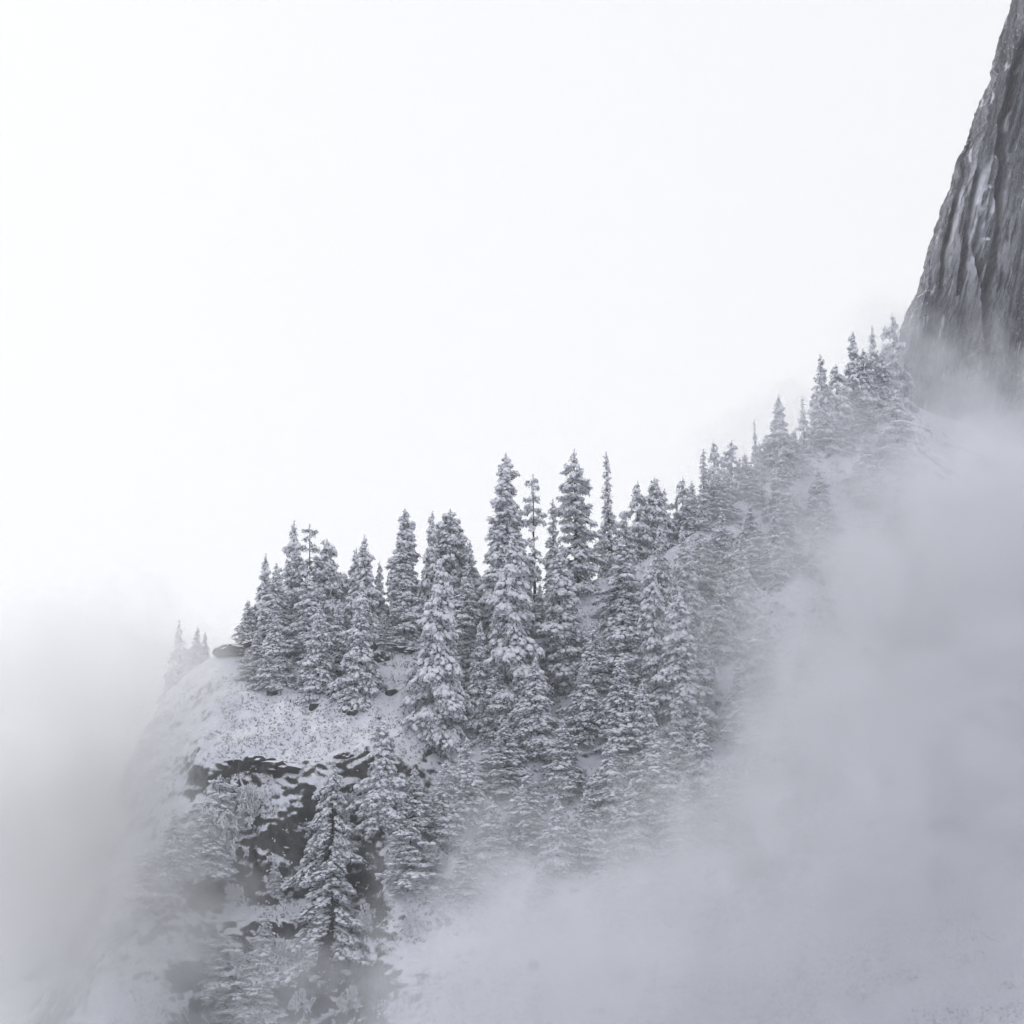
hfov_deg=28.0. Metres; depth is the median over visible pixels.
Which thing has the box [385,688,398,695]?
rock outcrop
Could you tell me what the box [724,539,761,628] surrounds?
conifer tree
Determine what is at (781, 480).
conifer tree
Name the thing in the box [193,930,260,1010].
conifer tree
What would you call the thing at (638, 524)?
conifer tree
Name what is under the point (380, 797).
conifer tree
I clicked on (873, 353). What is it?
conifer tree
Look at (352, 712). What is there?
rock outcrop
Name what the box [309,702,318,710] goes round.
rock outcrop
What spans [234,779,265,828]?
frosted bush
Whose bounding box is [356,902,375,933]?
frosted bush
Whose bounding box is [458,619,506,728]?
conifer tree
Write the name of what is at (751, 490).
conifer tree
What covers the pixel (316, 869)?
frosted bush
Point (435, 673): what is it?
conifer tree
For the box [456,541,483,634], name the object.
conifer tree
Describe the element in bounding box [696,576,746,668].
conifer tree
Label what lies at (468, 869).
conifer tree
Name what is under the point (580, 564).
conifer tree
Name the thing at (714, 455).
conifer tree
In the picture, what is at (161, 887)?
frosted bush
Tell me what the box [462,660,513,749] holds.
conifer tree
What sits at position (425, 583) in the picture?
conifer tree
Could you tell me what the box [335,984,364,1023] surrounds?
frosted bush
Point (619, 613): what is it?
conifer tree
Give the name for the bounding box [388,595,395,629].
conifer tree
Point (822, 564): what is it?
conifer tree
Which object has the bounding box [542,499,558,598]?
conifer tree
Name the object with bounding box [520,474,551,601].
conifer tree
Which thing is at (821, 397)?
conifer tree
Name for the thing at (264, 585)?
conifer tree
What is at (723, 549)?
conifer tree
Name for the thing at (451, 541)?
conifer tree
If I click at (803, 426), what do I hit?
conifer tree
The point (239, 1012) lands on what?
conifer tree
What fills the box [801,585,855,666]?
conifer tree
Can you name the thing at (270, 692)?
rock outcrop
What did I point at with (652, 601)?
conifer tree
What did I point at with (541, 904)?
conifer tree
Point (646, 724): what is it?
conifer tree
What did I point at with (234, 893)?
frosted bush
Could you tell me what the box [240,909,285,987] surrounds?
conifer tree
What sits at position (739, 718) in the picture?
conifer tree
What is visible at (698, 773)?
conifer tree
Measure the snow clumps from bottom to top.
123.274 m
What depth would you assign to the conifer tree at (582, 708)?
328.93 m
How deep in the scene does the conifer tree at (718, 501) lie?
387.13 m
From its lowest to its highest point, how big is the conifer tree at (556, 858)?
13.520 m
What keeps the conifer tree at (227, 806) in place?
on the hillside
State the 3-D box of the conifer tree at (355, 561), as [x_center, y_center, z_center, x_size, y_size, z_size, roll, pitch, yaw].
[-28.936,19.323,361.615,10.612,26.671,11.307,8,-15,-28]
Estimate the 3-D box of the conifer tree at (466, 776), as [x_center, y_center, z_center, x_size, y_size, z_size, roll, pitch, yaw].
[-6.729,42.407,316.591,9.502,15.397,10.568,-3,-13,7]
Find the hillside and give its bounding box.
[0,405,1023,1023]
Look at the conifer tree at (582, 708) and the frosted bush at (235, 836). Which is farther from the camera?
the conifer tree at (582, 708)
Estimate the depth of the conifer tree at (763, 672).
339.99 m
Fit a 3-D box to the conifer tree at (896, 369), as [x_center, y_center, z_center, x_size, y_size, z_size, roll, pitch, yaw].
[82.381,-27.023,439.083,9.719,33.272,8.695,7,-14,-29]
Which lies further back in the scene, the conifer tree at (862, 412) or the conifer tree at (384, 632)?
the conifer tree at (862, 412)
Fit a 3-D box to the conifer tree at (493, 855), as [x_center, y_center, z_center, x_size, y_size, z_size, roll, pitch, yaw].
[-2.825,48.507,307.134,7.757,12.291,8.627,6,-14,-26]
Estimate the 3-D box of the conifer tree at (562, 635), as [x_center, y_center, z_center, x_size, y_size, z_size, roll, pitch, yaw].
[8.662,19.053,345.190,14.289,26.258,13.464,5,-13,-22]
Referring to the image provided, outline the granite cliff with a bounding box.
[887,0,1023,446]
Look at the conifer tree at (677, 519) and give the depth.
386.88 m
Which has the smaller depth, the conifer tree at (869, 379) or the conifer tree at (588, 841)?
the conifer tree at (588, 841)
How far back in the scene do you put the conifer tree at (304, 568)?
360.72 m
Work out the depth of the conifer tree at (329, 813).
310.88 m
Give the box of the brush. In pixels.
[108,406,1023,1023]
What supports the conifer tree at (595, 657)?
on the hillside
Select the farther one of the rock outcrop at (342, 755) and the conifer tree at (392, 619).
the conifer tree at (392, 619)
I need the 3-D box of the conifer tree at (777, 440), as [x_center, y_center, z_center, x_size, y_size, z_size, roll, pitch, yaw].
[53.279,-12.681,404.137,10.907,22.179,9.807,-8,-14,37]
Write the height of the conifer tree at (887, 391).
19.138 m
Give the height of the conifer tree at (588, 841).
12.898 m
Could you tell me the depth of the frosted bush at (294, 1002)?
299.70 m
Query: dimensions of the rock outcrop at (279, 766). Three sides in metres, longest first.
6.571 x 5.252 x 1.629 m
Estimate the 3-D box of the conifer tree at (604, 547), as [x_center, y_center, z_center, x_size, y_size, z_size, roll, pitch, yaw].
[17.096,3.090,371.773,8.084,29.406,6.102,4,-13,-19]
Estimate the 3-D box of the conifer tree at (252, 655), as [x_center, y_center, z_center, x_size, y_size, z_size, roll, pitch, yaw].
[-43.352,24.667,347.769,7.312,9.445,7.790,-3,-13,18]
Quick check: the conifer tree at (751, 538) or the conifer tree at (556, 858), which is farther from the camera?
the conifer tree at (751, 538)
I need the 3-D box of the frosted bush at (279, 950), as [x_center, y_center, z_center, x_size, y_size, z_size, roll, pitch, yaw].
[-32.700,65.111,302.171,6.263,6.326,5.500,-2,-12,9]
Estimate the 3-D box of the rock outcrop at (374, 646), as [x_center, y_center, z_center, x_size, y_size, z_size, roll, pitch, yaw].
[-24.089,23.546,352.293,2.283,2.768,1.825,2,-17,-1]
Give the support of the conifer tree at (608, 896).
on the hillside
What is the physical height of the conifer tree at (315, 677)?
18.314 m
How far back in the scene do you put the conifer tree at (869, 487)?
396.43 m
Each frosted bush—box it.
[143,878,185,912]
[190,798,249,862]
[223,880,248,907]
[224,948,251,997]
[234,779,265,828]
[271,933,308,975]
[288,988,316,1023]
[308,868,324,889]
[335,792,357,817]
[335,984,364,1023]
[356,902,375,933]
[383,844,400,877]
[401,911,420,943]
[413,845,448,871]
[448,873,482,889]
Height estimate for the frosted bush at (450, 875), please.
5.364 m
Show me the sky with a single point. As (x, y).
(266, 266)
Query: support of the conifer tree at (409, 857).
on the hillside
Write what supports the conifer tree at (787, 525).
on the hillside
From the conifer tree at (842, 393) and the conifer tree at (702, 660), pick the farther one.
the conifer tree at (842, 393)
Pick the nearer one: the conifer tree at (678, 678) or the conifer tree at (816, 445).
the conifer tree at (678, 678)
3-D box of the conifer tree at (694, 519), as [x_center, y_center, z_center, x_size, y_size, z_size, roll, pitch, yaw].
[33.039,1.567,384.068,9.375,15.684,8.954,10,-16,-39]
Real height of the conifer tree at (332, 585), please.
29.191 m
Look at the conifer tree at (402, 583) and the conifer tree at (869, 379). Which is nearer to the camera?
the conifer tree at (402, 583)
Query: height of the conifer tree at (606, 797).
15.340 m
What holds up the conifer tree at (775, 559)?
on the hillside
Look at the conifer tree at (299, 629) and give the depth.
349.48 m
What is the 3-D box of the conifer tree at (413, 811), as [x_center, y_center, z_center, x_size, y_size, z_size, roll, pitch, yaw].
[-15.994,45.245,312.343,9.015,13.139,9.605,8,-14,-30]
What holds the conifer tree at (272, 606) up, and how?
on the hillside
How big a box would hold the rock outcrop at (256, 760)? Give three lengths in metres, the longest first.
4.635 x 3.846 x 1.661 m
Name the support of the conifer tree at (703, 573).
on the hillside
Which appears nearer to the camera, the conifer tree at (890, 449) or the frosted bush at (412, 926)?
the frosted bush at (412, 926)
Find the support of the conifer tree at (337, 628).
on the hillside
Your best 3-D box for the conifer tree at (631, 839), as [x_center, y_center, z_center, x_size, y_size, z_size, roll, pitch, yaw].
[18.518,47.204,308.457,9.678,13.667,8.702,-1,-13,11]
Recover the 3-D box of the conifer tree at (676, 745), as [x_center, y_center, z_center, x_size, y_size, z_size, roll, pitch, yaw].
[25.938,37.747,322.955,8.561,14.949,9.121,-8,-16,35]
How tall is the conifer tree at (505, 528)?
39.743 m
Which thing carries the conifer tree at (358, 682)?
on the hillside
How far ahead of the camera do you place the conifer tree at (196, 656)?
363.80 m
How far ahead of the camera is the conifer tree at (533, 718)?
327.59 m
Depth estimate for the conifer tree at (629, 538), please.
374.49 m
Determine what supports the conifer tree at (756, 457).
on the hillside
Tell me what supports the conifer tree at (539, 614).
on the hillside
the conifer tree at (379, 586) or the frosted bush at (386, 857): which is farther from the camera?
the conifer tree at (379, 586)
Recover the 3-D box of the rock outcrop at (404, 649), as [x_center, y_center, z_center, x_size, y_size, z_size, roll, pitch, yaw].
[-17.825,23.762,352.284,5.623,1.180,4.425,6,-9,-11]
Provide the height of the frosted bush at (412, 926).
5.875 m
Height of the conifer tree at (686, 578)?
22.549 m
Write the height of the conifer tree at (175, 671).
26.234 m
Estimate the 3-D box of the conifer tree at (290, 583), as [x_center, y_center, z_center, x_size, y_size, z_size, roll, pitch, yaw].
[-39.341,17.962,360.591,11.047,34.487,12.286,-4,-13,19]
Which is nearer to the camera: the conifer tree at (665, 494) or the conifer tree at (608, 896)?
the conifer tree at (608, 896)
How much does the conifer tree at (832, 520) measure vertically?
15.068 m
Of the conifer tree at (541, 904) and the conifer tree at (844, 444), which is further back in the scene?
the conifer tree at (844, 444)
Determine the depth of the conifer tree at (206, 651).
365.39 m
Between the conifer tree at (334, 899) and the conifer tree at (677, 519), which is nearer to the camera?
the conifer tree at (334, 899)
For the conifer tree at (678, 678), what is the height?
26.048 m
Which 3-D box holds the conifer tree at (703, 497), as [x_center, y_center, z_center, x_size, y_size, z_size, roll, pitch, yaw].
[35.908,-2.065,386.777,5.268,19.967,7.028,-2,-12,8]
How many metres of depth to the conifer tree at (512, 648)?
336.79 m
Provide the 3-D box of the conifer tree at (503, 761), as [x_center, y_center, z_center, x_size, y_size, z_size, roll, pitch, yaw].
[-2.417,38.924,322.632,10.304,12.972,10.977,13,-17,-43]
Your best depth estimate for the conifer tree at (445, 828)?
311.52 m
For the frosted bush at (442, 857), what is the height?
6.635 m
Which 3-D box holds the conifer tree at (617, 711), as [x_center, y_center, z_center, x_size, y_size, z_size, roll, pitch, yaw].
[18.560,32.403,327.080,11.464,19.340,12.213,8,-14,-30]
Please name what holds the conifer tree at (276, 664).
on the hillside
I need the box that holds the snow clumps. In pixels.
[108,405,1023,1023]
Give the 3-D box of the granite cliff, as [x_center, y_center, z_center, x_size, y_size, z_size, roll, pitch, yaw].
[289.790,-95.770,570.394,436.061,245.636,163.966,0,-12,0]
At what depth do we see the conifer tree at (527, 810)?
309.73 m
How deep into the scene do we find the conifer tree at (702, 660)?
337.99 m
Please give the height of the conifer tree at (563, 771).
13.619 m
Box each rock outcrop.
[212,644,249,656]
[234,641,253,646]
[243,755,266,765]
[261,761,301,773]
[266,689,278,695]
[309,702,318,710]
[333,752,353,758]
[342,709,357,715]
[370,641,377,651]
[371,652,389,662]
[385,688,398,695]
[393,646,418,653]
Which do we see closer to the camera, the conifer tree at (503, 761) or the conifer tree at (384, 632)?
the conifer tree at (503, 761)
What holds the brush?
on the hillside
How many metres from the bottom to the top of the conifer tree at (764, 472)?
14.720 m
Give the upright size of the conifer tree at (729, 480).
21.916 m
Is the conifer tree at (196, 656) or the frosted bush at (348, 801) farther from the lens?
the conifer tree at (196, 656)
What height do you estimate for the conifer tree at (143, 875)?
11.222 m
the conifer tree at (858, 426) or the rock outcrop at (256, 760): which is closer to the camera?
the rock outcrop at (256, 760)
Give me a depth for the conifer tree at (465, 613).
342.59 m
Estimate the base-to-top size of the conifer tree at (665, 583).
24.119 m
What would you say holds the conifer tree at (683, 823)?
on the hillside
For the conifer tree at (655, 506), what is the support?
on the hillside
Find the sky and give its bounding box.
[0,0,1011,963]
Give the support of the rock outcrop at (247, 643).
on the rock outcrop at (229, 650)
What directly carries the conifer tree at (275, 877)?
on the hillside
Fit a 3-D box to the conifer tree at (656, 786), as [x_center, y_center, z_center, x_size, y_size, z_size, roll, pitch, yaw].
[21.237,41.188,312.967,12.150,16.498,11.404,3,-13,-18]
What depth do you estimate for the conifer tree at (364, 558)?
357.57 m
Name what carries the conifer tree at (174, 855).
on the hillside
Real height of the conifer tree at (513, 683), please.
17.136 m
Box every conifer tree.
[112,846,180,920]
[148,812,195,884]
[155,620,189,705]
[177,627,205,679]
[182,774,251,849]
[185,797,238,884]
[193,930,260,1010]
[199,632,210,663]
[206,965,281,1023]
[231,601,257,654]
[231,630,265,680]
[240,838,373,998]
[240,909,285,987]
[244,553,272,629]
[247,615,297,690]
[251,563,295,657]
[262,857,284,894]
[272,520,305,621]
[275,758,371,892]
[281,576,332,665]
[288,601,338,705]
[294,524,327,608]
[311,538,351,624]
[326,582,388,712]
[326,598,349,679]
[340,549,361,613]
[342,534,389,641]
[343,718,422,841]
[372,561,390,624]
[373,824,450,903]
[375,613,397,651]
[382,508,424,646]
[385,766,436,848]
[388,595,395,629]
[399,559,474,761]
[404,511,453,645]
[419,509,485,633]
[421,759,472,850]
[442,737,489,826]
[443,840,499,908]
[447,576,483,689]
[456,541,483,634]
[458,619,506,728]
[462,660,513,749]
[466,538,554,733]
[472,453,539,643]
[472,797,519,876]
[476,720,528,795]
[501,766,547,848]
[508,655,561,763]
[508,661,526,740]
[519,862,570,930]
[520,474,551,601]
[527,583,546,661]
[532,549,595,695]
[532,718,589,802]
[532,795,582,885]
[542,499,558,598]
[545,448,607,596]
[556,656,603,746]
[567,621,611,705]
[568,789,616,869]
[583,736,626,827]
[586,847,638,923]
[589,451,623,585]
[589,536,655,694]
[590,656,648,768]
[604,781,656,865]
[612,511,638,565]
[617,681,663,788]
[619,480,655,562]
[620,729,679,834]
[624,620,642,709]
[628,559,669,709]
[634,478,677,560]
[645,592,724,741]
[651,523,688,650]
[652,773,705,856]
[661,705,691,794]
[663,488,672,538]
[665,477,697,543]
[671,524,708,641]
[673,481,709,544]
[678,711,723,796]
[681,532,729,602]
[695,449,713,531]
[695,620,724,713]
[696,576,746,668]
[697,510,736,589]
[699,470,744,528]
[700,442,728,497]
[719,656,769,745]
[720,439,745,503]
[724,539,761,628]
[731,453,767,509]
[734,503,767,575]
[740,605,788,700]
[750,419,762,486]
[750,446,774,486]
[750,510,795,591]
[759,394,803,486]
[760,451,801,522]
[767,488,805,561]
[785,430,815,475]
[794,396,813,453]
[799,466,847,538]
[799,502,842,583]
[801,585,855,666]
[802,433,824,461]
[807,355,847,460]
[811,411,861,455]
[815,364,860,443]
[835,401,862,445]
[840,430,890,512]
[843,330,875,423]
[848,387,879,433]
[853,349,887,425]
[864,324,881,407]
[871,393,920,476]
[872,347,901,418]
[880,313,920,412]
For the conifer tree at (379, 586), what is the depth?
359.29 m
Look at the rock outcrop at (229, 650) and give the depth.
352.49 m
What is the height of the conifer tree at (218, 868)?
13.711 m
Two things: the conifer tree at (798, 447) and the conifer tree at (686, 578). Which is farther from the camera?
the conifer tree at (798, 447)
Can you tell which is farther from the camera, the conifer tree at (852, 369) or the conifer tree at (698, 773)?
the conifer tree at (852, 369)
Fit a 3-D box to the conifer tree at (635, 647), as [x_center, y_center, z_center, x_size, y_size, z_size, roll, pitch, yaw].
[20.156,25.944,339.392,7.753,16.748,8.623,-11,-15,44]
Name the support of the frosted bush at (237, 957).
on the hillside
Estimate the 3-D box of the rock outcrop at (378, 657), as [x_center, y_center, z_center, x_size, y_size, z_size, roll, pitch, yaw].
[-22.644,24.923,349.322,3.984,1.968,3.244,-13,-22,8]
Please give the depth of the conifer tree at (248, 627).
356.53 m

